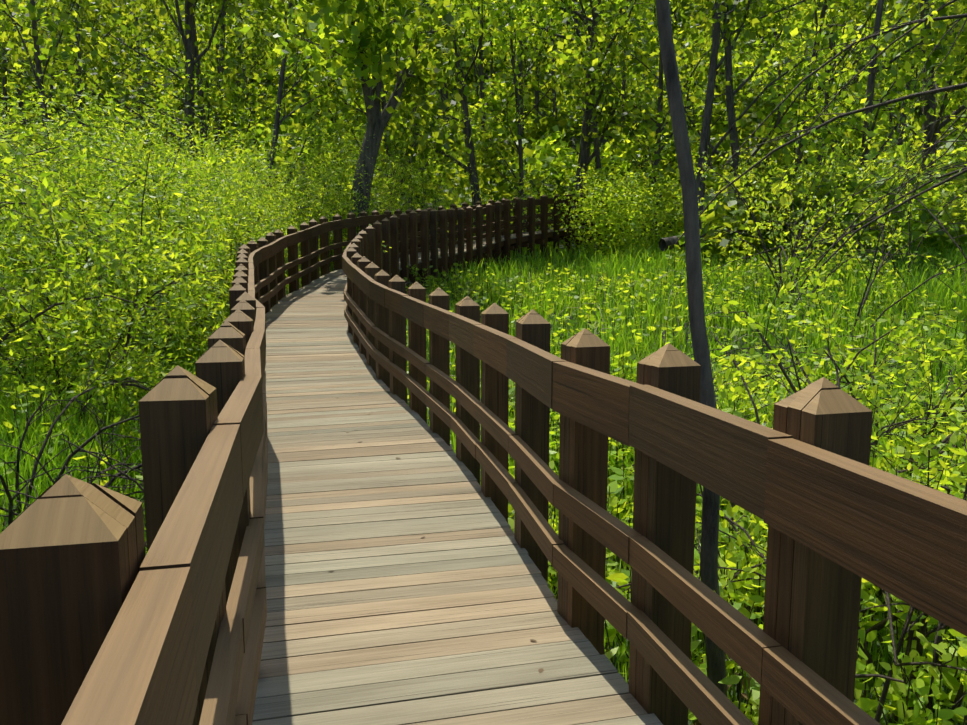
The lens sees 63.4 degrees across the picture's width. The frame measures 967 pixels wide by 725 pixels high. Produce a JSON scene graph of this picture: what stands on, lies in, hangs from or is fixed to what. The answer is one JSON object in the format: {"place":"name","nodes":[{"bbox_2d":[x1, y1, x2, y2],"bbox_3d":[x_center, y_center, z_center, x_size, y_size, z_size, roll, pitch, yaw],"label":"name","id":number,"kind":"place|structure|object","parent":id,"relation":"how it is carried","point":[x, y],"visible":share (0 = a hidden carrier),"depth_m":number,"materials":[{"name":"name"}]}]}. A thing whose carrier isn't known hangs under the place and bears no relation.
{"place":"outdoors","nodes":[
{"label":"outdoors","id":0,"kind":"place"},
{"bbox_2d":[0,0,966,724],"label":"ground","id":1,"kind":"structure","parent":0,"point":[572,138],"depth_m":16.59,"materials":[{"name":"green plant"}]},
{"bbox_2d":[0,356,192,553],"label":"grass","id":2,"kind":"structure","parent":1,"relation":"on","point":[26,447],"depth_m":6.88,"materials":[{"name":"green plant"}]},
{"bbox_2d":[0,17,525,478],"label":"shrub","id":3,"kind":"object","parent":1,"relation":"on","point":[180,238],"depth_m":10.05,"materials":[{"name":"green plant"}]},
{"bbox_2d":[0,240,552,535],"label":"grass","id":4,"kind":"structure","parent":1,"relation":"on","point":[189,352],"depth_m":8.31,"materials":[{"name":"green plant"}]},
{"bbox_2d":[0,192,872,724],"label":"fence posts","id":5,"kind":"object","parent":1,"relation":"on","point":[72,552],"visible":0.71,"depth_m":2.68,"materials":[{"name":"brown wood"}]},
{"bbox_2d":[61,196,966,724],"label":"fence rails","id":6,"kind":"object","parent":5,"relation":"attached to","point":[899,538],"visible":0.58,"depth_m":2.05,"materials":[{"name":"brown wood"}]},
{"bbox_2d":[0,0,966,695],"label":"tree","id":7,"kind":"object","parent":1,"relation":"on","point":[339,18],"depth_m":29.41,"materials":[{"name":"green plant"}]},
{"bbox_2d":[0,0,966,724],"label":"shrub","id":8,"kind":"object","parent":1,"relation":"on","point":[617,220],"depth_m":7.39,"materials":[{"name":"green plant"}]},
{"bbox_2d":[0,245,966,724],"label":"weed","id":9,"kind":"object","parent":1,"relation":"on","point":[614,577],"depth_m":8.43,"materials":[{"name":"green plant"}]},
{"bbox_2d":[0,4,966,285],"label":"understory","id":10,"kind":"object","parent":1,"relation":"on","point":[554,154],"visible":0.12,"depth_m":41.31,"materials":[{"name":"green plant"}]},
{"bbox_2d":[0,0,966,129],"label":"tree leaves","id":11,"kind":"object","parent":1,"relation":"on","point":[683,3],"visible":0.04,"depth_m":58.14,"materials":[{"name":"green plant"}]},
{"bbox_2d":[399,228,605,278],"bbox_3d":[0.269,-1.692,15.476,8.447,3.330,34.807,0,8,2],"label":"boardwalk frame","id":12,"kind":"object","parent":1,"relation":"on","point":[525,241],"visible":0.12,"depth_m":27.04,"materials":[{"name":"brown wood"}]},
{"bbox_2d":[252,225,662,724],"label":"boardwalk deck","id":13,"kind":"structure","parent":12,"relation":"on","point":[393,618],"depth_m":4.00,"materials":[{"name":"beige wood"}]},
{"bbox_2d":[295,341,855,724],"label":"leaf litter","id":14,"kind":"object","parent":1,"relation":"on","point":[697,721],"visible":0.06,"depth_m":4.36,"materials":[{"name":"brown plant"}]},
{"bbox_2d":[406,270,898,603],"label":"dry stalks","id":15,"kind":"object","parent":1,"relation":"on","point":[667,313],"visible":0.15,"depth_m":13.77,"materials":[{"name":"beige plant"}]},
{"bbox_2d":[406,198,966,520],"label":"grass mound","id":16,"kind":"object","parent":1,"relation":"on","point":[631,261],"depth_m":16.79,"materials":[{"name":"green plant"}]},
{"bbox_2d":[480,384,966,724],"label":"plants","id":17,"kind":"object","parent":1,"relation":"on","point":[874,656],"depth_m":4.80,"materials":[{"name":"green plant"}]}
]}

